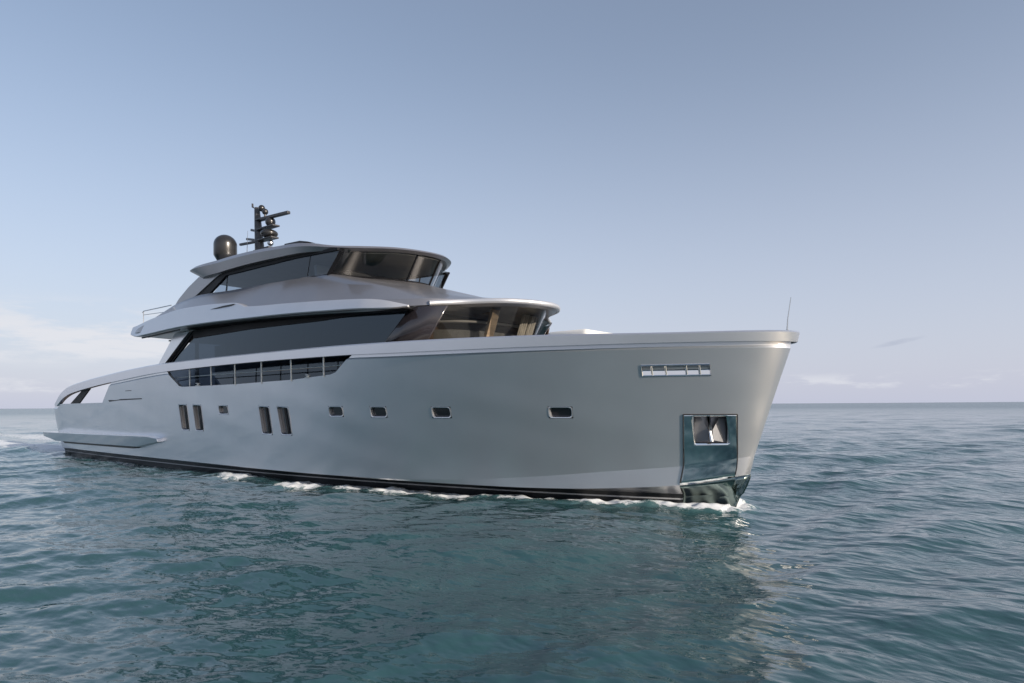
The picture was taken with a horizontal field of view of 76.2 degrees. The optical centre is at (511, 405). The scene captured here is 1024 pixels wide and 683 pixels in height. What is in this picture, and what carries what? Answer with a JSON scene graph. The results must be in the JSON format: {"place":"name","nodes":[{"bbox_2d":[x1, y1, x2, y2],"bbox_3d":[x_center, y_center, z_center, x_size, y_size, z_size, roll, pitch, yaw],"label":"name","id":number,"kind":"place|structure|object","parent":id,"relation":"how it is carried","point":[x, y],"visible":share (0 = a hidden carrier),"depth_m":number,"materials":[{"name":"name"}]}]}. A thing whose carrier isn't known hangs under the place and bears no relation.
{"place":"outdoors","nodes":[
{"label":"outdoors","id":0,"kind":"place"},
{"bbox_2d":[0,402,1023,682],"bbox_3d":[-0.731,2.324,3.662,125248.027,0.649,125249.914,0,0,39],"label":"sea","id":1,"kind":"structure","parent":0,"point":[862,544],"depth_m":9.52,"materials":[{"name":"liquid"}]},
{"bbox_2d":[43,203,799,506],"bbox_3d":[-7.893,-2.699,25.595,36.345,12.103,7.851,0,0,39],"label":"motor yacht","id":2,"kind":"object","parent":1,"relation":"on","point":[366,366],"visible":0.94,"depth_m":17.90,"materials":[{"name":"silver metal"}]},
{"bbox_2d":[215,249,339,291],"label":"upper side window","id":3,"kind":"structure","parent":2,"relation":"in","point":[320,264],"depth_m":22.44,"materials":[{"name":"black glass"}]},
{"bbox_2d":[170,311,406,406],"bbox_3d":[-9.022,-1.295,22.811,16.280,2.770,0.040,0,0,39],"label":"side window","id":4,"kind":"structure","parent":2,"relation":"in","point":[364,328],"depth_m":21.64,"materials":[{"name":"black glass"}]},
{"bbox_2d":[408,275,443,286],"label":"upper side window","id":5,"kind":"structure","parent":2,"relation":"in","point":[426,280],"depth_m":24.81,"materials":[{"name":"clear glass"}]},
{"bbox_2d":[0,0,1023,408],"label":"sky","id":6,"kind":"structure","parent":0,"point":[625,166],"materials":[{"name":"blue"}]}
]}

